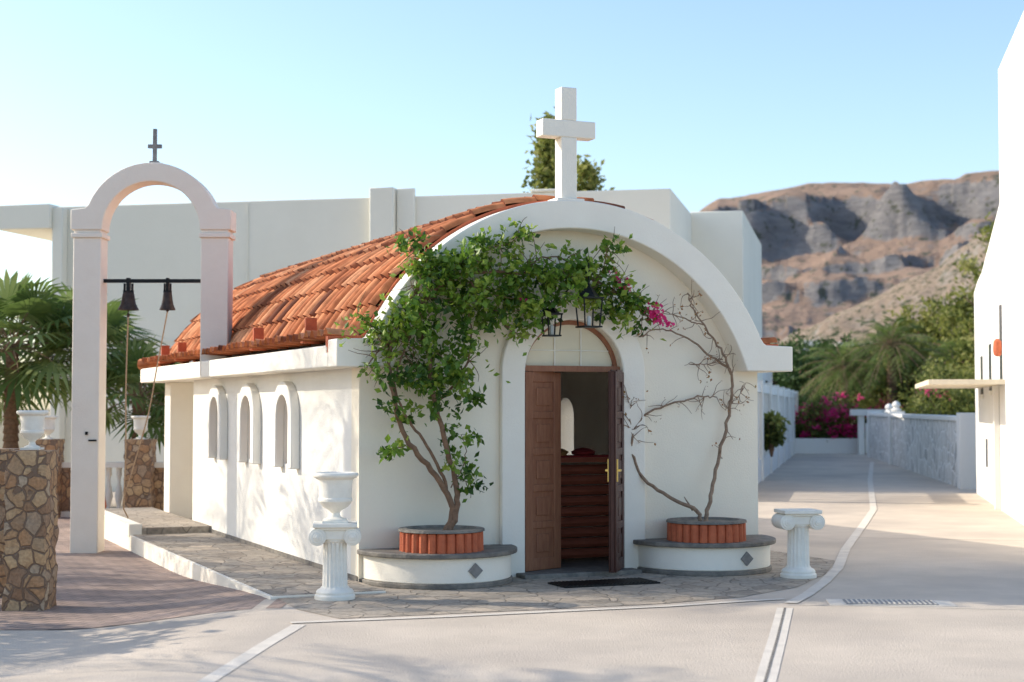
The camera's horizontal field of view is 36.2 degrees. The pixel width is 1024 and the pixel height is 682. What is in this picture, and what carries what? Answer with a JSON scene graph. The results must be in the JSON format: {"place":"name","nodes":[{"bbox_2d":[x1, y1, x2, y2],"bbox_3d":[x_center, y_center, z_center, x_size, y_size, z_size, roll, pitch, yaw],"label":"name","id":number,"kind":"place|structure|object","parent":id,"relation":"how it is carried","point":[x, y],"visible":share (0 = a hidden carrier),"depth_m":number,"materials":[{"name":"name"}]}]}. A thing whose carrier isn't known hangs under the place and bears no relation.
{"place":"outdoors","nodes":[
{"label":"outdoors","id":0,"kind":"place"},
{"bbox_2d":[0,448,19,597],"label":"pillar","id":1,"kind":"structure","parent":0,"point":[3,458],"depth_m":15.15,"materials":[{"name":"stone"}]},
{"bbox_2d":[0,409,49,447],"bbox_3d":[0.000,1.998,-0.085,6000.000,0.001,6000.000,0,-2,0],"label":"ground","id":2,"kind":"structure","parent":0,"point":[22,442],"depth_m":109.79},
{"bbox_2d":[0,328,41,424],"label":"fan palm","id":3,"kind":"object","parent":2,"relation":"on","point":[33,404],"visible":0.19,"depth_m":29.20,"materials":[{"name":"green plant"}]},
{"bbox_2d":[0,269,116,447],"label":"fan palm","id":4,"kind":"object","parent":2,"relation":"on","point":[20,299],"visible":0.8,"depth_m":27.71,"materials":[{"name":"green plant"}]},
{"bbox_2d":[0,282,170,422],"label":"fan palm","id":5,"kind":"object","parent":2,"relation":"on","point":[116,324],"visible":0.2,"depth_m":28.48,"materials":[{"name":"green plant"}]},
{"bbox_2d":[71,335,176,446],"bbox_3d":[-6.769,1.598,28.248,2.604,3.517,2.907,0,-2,0],"label":"fan palm","id":6,"kind":"object","parent":2,"relation":"on","point":[117,374],"visible":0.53,"depth_m":27.95,"materials":[{"name":"green plant"}]},
{"bbox_2d":[123,362,180,451],"bbox_3d":[-6.074,1.775,29.186,2.515,3.244,2.695,0,-2,0],"label":"fan palm","id":7,"kind":"object","parent":2,"relation":"on","point":[156,437],"visible":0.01,"depth_m":28.74,"materials":[{"name":"green plant"}]},
{"bbox_2d":[0,187,761,490],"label":"hotel building","id":8,"kind":"structure","parent":2,"relation":"on","point":[155,241],"depth_m":34.37,"materials":[{"name":"paint"}]},
{"bbox_2d":[521,107,585,192],"bbox_3d":[0.882,-1.205,39.615,2.591,9.690,2.299,0,-2,0],"label":"cypress tree","id":9,"kind":"object","parent":2,"relation":"on","point":[542,172],"visible":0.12,"depth_m":39.49,"materials":[{"name":"green plant"}]},
{"bbox_2d":[577,154,614,190],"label":"cypress tree","id":10,"kind":"object","parent":2,"relation":"on","point":[587,172],"visible":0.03,"depth_m":40.53,"materials":[{"name":"green plant"}]},
{"bbox_2d":[771,336,793,384],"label":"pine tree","id":11,"kind":"object","parent":2,"relation":"on","point":[773,379],"visible":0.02,"depth_m":73.69,"materials":[{"name":"green plant"}]},
{"bbox_2d":[776,328,808,374],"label":"pine tree","id":12,"kind":"object","parent":2,"relation":"on","point":[794,338],"visible":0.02,"depth_m":77.97,"materials":[{"name":"green plant"}]},
{"bbox_2d":[799,340,818,352],"bbox_3d":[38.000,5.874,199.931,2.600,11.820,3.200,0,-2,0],"label":"distant house","id":13,"kind":"structure","parent":2,"relation":"on","point":[805,341],"depth_m":198.67,"materials":[{"name":"white paint"}]},
{"bbox_2d":[772,339,851,426],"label":"pine tree","id":14,"kind":"object","parent":2,"relation":"on","point":[790,382],"visible":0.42,"depth_m":69.31,"materials":[{"name":"green plant"}]},
{"bbox_2d":[793,337,863,403],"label":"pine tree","id":15,"kind":"object","parent":2,"relation":"on","point":[820,342],"visible":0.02,"depth_m":71.75,"materials":[{"name":"green plant"}]},
{"bbox_2d":[808,331,865,395],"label":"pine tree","id":16,"kind":"object","parent":2,"relation":"on","point":[843,339],"visible":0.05,"depth_m":74.80,"materials":[{"name":"green plant"}]},
{"bbox_2d":[796,338,897,416],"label":"date palm","id":17,"kind":"object","parent":2,"relation":"on","point":[840,366],"visible":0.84,"depth_m":59.74,"materials":[{"name":"green plant"}]},
{"bbox_2d":[840,323,889,407],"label":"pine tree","id":18,"kind":"object","parent":2,"relation":"on","point":[868,343],"visible":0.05,"depth_m":71.34,"materials":[{"name":"green plant"}]},
{"bbox_2d":[837,388,903,427],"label":"garden shrub","id":19,"kind":"object","parent":2,"relation":"on","point":[867,404],"visible":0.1,"depth_m":58.65,"materials":[{"name":"green plant"}]},
{"bbox_2d":[833,315,946,404],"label":"date palm","id":20,"kind":"object","parent":2,"relation":"on","point":[892,347],"visible":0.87,"depth_m":58.75,"materials":[{"name":"green plant"}]},
{"bbox_2d":[856,337,945,412],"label":"olive tree","id":21,"kind":"object","parent":2,"relation":"on","point":[876,391],"visible":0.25,"depth_m":59.33,"materials":[{"name":"green plant"}]},
{"bbox_2d":[874,295,952,365],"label":"olive tree","id":22,"kind":"object","parent":2,"relation":"on","point":[924,321],"visible":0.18,"depth_m":65.63,"materials":[{"name":"green plant"}]},
{"bbox_2d":[884,372,955,413],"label":"garden shrub","id":23,"kind":"object","parent":2,"relation":"on","point":[903,397],"visible":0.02,"depth_m":56.46,"materials":[{"name":"green plant"}]},
{"bbox_2d":[899,302,974,360],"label":"olive tree","id":24,"kind":"object","parent":2,"relation":"on","point":[949,318],"visible":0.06,"depth_m":62.04,"materials":[{"name":"green plant"}]},
{"bbox_2d":[905,340,974,408],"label":"tree","id":25,"kind":"object","parent":2,"relation":"on","point":[946,355],"visible":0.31,"depth_m":57.38,"materials":[{"name":"green plant"}]},
{"bbox_2d":[929,332,974,393],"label":"olive tree","id":26,"kind":"object","parent":2,"relation":"on","point":[968,348],"visible":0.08,"depth_m":55.82,"materials":[{"name":"green plant"}]},
{"bbox_2d":[928,258,983,345],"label":"olive tree","id":27,"kind":"object","parent":2,"relation":"on","point":[968,309],"visible":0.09,"depth_m":64.21,"materials":[{"name":"green plant"}]},
{"bbox_2d":[937,317,974,359],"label":"olive tree","id":28,"kind":"object","parent":2,"relation":"on","point":[967,330],"visible":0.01,"depth_m":60.03,"materials":[{"name":"green plant"}]},
{"bbox_2d":[949,212,995,316],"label":"olive tree","id":29,"kind":"object","parent":2,"relation":"on","point":[988,228],"visible":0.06,"depth_m":66.72,"materials":[{"name":"green plant"}]},
{"bbox_2d":[0,517,285,629],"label":"brick pavement","id":30,"kind":"structure","parent":0,"point":[112,584],"depth_m":14.99,"materials":[{"name":"brick"}]},
{"bbox_2d":[1,450,58,610],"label":"pillar","id":31,"kind":"structure","parent":30,"relation":"on","point":[31,531],"depth_m":14.16,"materials":[{"name":"stone"}]},
{"bbox_2d":[16,410,48,449],"bbox_3d":[-4.400,0.817,14.378,0.289,0.359,0.289,0,-2,0],"label":"garden urn","id":32,"kind":"object","parent":31,"relation":"on","point":[32,427],"visible":1,"depth_m":14.29,"materials":[{"name":"white stone"}]},
{"bbox_2d":[35,439,64,517],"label":"pillar","id":33,"kind":"structure","parent":30,"relation":"on","point":[53,444],"depth_m":26.03,"materials":[{"name":"stone"}]},
{"bbox_2d":[43,416,57,438],"bbox_3d":[-7.750,1.449,26.162,0.323,0.401,0.323,0,-2,0],"label":"garden urn","id":34,"kind":"object","parent":33,"relation":"on","point":[49,425],"visible":0.77,"depth_m":26.08,"materials":[{"name":"white stone"}]},
{"bbox_2d":[60,462,163,516],"bbox_3d":[-7.747,2.495,26.317,4.906,0.920,0.240,0,-2,0],"label":"balustrade","id":35,"kind":"object","parent":30,"relation":"on","point":[119,466],"visible":0.17,"depth_m":26.22,"materials":[{"name":"white stone"}]},
{"bbox_2d":[0,454,1023,681],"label":"road","id":36,"kind":"structure","parent":0,"point":[935,556],"depth_m":11.69,"materials":[{"name":"concrete"}]},
{"bbox_2d":[123,439,156,507],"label":"pillar","id":37,"kind":"structure","parent":36,"relation":"on","point":[140,491],"depth_m":25.93,"materials":[{"name":"stone"}]},
{"bbox_2d":[131,416,149,438],"bbox_3d":[-6.200,1.449,26.162,0.323,0.401,0.323,0,-2,0],"label":"garden urn","id":38,"kind":"object","parent":37,"relation":"on","point":[139,423],"visible":0.84,"depth_m":26.07,"materials":[{"name":"white stone"}]},
{"bbox_2d":[70,129,235,552],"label":"bell tower","id":39,"kind":"structure","parent":36,"relation":"on","point":[90,224],"depth_m":19.88,"materials":[{"name":"paint"}]},
{"bbox_2d":[104,507,385,599],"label":"terrace","id":40,"kind":"structure","parent":36,"relation":"on","point":[189,548],"depth_m":17.38,"materials":[{"name":"white paint"}]},
{"bbox_2d":[197,625,304,681],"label":"kerb strip","id":41,"kind":"object","parent":36,"relation":"on","point":[230,666],"visible":1,"depth_m":10.43,"materials":[{"name":"concrete"}]},
{"bbox_2d":[191,519,835,617],"bbox_3d":[-0.850,2.474,19.368,6.369,0.001,13.045,1,-3,-21],"label":"flagstone apron","id":42,"kind":"object","parent":36,"relation":"on","point":[516,594],"visible":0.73,"depth_m":13.77,"materials":[{"name":"grey stone"}]},
{"bbox_2d":[309,521,360,600],"bbox_3d":[-1.530,1.900,13.551,0.450,0.660,0.350,0,-2,-6],"label":"ionic column pedestal","id":43,"kind":"object","parent":42,"relation":"on","point":[334,539],"visible":1,"depth_m":13.44,"materials":[{"name":"white stone"}]},
{"bbox_2d":[312,472,358,522],"bbox_3d":[-1.530,1.355,13.575,0.401,0.434,0.401,0,-2,-6],"label":"garden urn","id":44,"kind":"object","parent":43,"relation":"on","point":[335,494],"visible":1,"depth_m":13.46,"materials":[{"name":"white stone"}]},
{"bbox_2d":[357,525,516,589],"bbox_3d":[-0.573,2.008,14.615,1.559,0.535,0.866,1,-3,-23],"label":"masonry planter","id":45,"kind":"object","parent":42,"relation":"on","point":[429,557],"visible":0.98,"depth_m":14.30,"materials":[{"name":"white paint"}]},
{"bbox_2d":[329,217,674,529],"bbox_3d":[-0.047,0.311,14.968,3.620,3.069,0.824,1,-3,-23],"label":"bougainvillea vine","id":46,"kind":"object","parent":45,"relation":"on","point":[431,379],"visible":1,"depth_m":14.76,"materials":[{"name":"green plant"}]},
{"bbox_2d":[137,87,792,581],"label":"chapel","id":47,"kind":"structure","parent":42,"relation":"on","point":[269,417],"depth_m":16.00,"materials":[{"name":"paint"}]},
{"bbox_2d":[525,371,560,571],"bbox_3d":[0.288,1.280,15.600,0.076,1.978,0.530,-2,-3,43],"label":"door leaf left","id":48,"kind":"structure","parent":47,"relation":"in","point":[542,389],"depth_m":15.57,"materials":[{"name":"brown wood"}]},
{"bbox_2d":[608,370,623,572],"bbox_3d":[1.035,1.274,15.527,0.076,1.978,0.530,-1,-3,13],"label":"door leaf right","id":49,"kind":"structure","parent":47,"relation":"in","point":[615,377],"depth_m":15.30,"materials":[{"name":"brown wood"}]},
{"bbox_3d":[0.635,-0.604,15.412,0.020,0.236,0.554,1,-3,-23],"label":"lantern bracket","id":50,"kind":"object","parent":47,"relation":"attached to","visible":0},
{"bbox_2d":[541,300,562,336],"bbox_3d":[0.387,-0.299,15.265,0.188,0.510,0.188,1,-3,-23],"label":"hanging lantern","id":51,"kind":"object","parent":50,"relation":"hanging from","point":[552,328],"visible":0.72,"depth_m":15.23,"materials":[{"name":"black metal"}]},
{"bbox_2d":[575,263,604,327],"bbox_3d":[0.743,-0.444,15.152,0.254,0.630,0.254,1,-3,-23],"label":"hanging lantern","id":52,"kind":"object","parent":50,"relation":"hanging from","point":[590,290],"visible":0.95,"depth_m":15.11,"materials":[{"name":"black metal"}]},
{"bbox_2d":[548,577,659,587],"bbox_3d":[0.862,2.263,14.685,0.980,0.020,0.400,1,-3,-23],"label":"door mat","id":53,"kind":"object","parent":42,"relation":"on","point":[600,582],"depth_m":14.60,"materials":[{"name":"black rubber"}]},
{"bbox_2d":[633,517,775,575],"bbox_3d":[2.073,2.056,15.751,1.559,0.535,0.866,1,-3,-23],"label":"masonry planter","id":54,"kind":"object","parent":42,"relation":"on","point":[711,546],"visible":0.98,"depth_m":15.43,"materials":[{"name":"white paint"}]},
{"bbox_2d":[622,282,755,520],"bbox_3d":[1.833,0.623,15.932,1.619,2.496,0.421,1,-3,-23],"label":"bare climbing vine","id":55,"kind":"object","parent":54,"relation":"in","point":[687,504],"visible":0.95,"depth_m":16.02,"materials":[{"name":"brown plant"}]},
{"bbox_2d":[771,508,824,578],"bbox_3d":[2.790,1.974,15.280,0.450,0.660,0.350,0,-2,-9],"label":"ionic column pedestal","id":56,"kind":"object","parent":42,"relation":"on","point":[796,523],"visible":1,"depth_m":15.17,"materials":[{"name":"white stone"}]},
{"bbox_2d":[290,598,783,622],"bbox_3d":[0.343,2.188,12.719,4.324,0.001,0.184,1,-3,-20],"label":"kerb strip","id":57,"kind":"object","parent":36,"relation":"on","point":[535,611],"visible":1,"depth_m":12.60,"materials":[{"name":"concrete"}]},
{"bbox_2d":[762,372,771,382],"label":"walls","id":58,"kind":"structure","parent":36,"relation":"on","point":[767,376],"depth_m":55.78,"materials":[{"name":"white paint"}]},
{"bbox_2d":[754,608,792,681],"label":"kerb strip","id":59,"kind":"object","parent":36,"relation":"on","point":[774,667],"visible":1,"depth_m":10.78,"materials":[{"name":"concrete"}]},
{"bbox_2d":[764,608,785,681],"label":"drain joint","id":60,"kind":"object","parent":59,"relation":"on","point":[773,652],"visible":1,"depth_m":10.74,"materials":[{"name":"concrete"}]},
{"bbox_2d":[757,380,797,482],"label":"street fence","id":61,"kind":"object","parent":36,"relation":"on","point":[783,401],"visible":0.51,"depth_m":42.48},
{"bbox_2d":[764,410,790,456],"bbox_3d":[6.256,2.180,37.115,0.868,1.135,1.199,1,-3,-25],"label":"street shrub","id":62,"kind":"object","parent":61,"relation":"on","point":[775,428],"visible":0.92,"depth_m":36.84,"materials":[{"name":"green plant"}]},
{"bbox_2d":[795,403,838,437],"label":"bougainvillea bush","id":63,"kind":"object","parent":36,"relation":"on","point":[799,429],"visible":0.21,"depth_m":57.93,"materials":[{"name":"green plant"}]},
{"bbox_2d":[784,462,876,602],"bbox_3d":[6.895,2.946,30.493,0.564,0.001,35.771,-1,-3,14],"label":"kerb strip","id":64,"kind":"object","parent":36,"relation":"on","point":[833,572],"visible":1,"depth_m":17.95,"materials":[{"name":"concrete"}]},
{"bbox_2d":[795,438,866,453],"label":"wall","id":65,"kind":"structure","parent":36,"relation":"on","point":[824,446],"depth_m":56.49,"materials":[{"name":"white paint"}]},
{"bbox_2d":[795,391,880,441],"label":"bougainvillea bush","id":66,"kind":"object","parent":36,"relation":"on","point":[828,412],"visible":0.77,"depth_m":56.94,"materials":[{"name":"pink plant"}]},
{"bbox_2d":[850,409,885,453],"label":"garden gate","id":67,"kind":"structure","parent":36,"relation":"on","point":[860,414],"depth_m":55.80,"materials":[{"name":"white paint"}]},
{"bbox_2d":[825,599,956,606],"bbox_3d":[3.200,2.211,13.268,1.040,0.014,0.400,0,-2,6],"label":"drain cover","id":68,"kind":"object","parent":36,"relation":"on","point":[891,602],"visible":1,"depth_m":13.19,"materials":[{"name":"metal"}]},
{"bbox_2d":[870,416,956,486],"bbox_3d":[10.764,2.868,42.321,0.300,1.580,21.000,0,-2,8],"label":"masonry","id":69,"kind":"object","parent":36,"relation":"on","point":[926,447],"visible":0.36,"depth_m":38.98,"materials":[{"name":"grey stone"}]},
{"bbox_2d":[867,401,976,488],"bbox_3d":[10.771,2.585,42.382,0.440,1.950,21.140,0,-2,8],"label":"cap and piers","id":70,"kind":"object","parent":69,"relation":"on","point":[966,450],"visible":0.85,"depth_m":31.96,"materials":[{"name":"white paint"}]},
{"bbox_2d":[822,605,1023,609],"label":"expansion joint","id":71,"kind":"object","parent":36,"relation":"on","point":[920,607],"visible":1,"depth_m":12.95,"materials":[{"name":"concrete"}]},
{"bbox_2d":[903,353,974,414],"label":"garden shrub","id":72,"kind":"object","parent":36,"relation":"on","point":[970,371],"visible":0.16,"depth_m":51.43,"materials":[{"name":"green plant"}]},
{"bbox_2d":[910,371,975,414],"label":"garden shrub","id":73,"kind":"object","parent":36,"relation":"on","point":[949,408],"visible":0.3,"depth_m":45.19,"materials":[{"name":"green plant"}]},
{"bbox_2d":[915,12,1023,524],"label":"white villa","id":74,"kind":"object","parent":36,"relation":"on","point":[997,383],"visible":0.96,"depth_m":24.41,"materials":[{"name":"paint"}]},
{"bbox_2d":[980,304,1002,466],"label":"windows","id":75,"kind":"structure","parent":74,"relation":"in","point":[1000,306],"depth_m":26.90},
{"bbox_2d":[0,0,1023,408],"label":"sky","id":76,"kind":"structure","parent":0,"point":[705,102],"materials":[{"name":"blue"}]},
{"bbox_2d":[699,170,999,343],"bbox_3d":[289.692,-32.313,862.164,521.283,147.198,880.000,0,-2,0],"label":"mountain","id":77,"kind":"structure","parent":0,"point":[830,249],"depth_m":815.86,"materials":[{"name":"stone"}]},
{"bbox_2d":[777,232,990,424],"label":"rocky hillside","id":78,"kind":"structure","parent":0,"point":[940,280],"depth_m":271.45,"materials":[{"name":"beige stone"}]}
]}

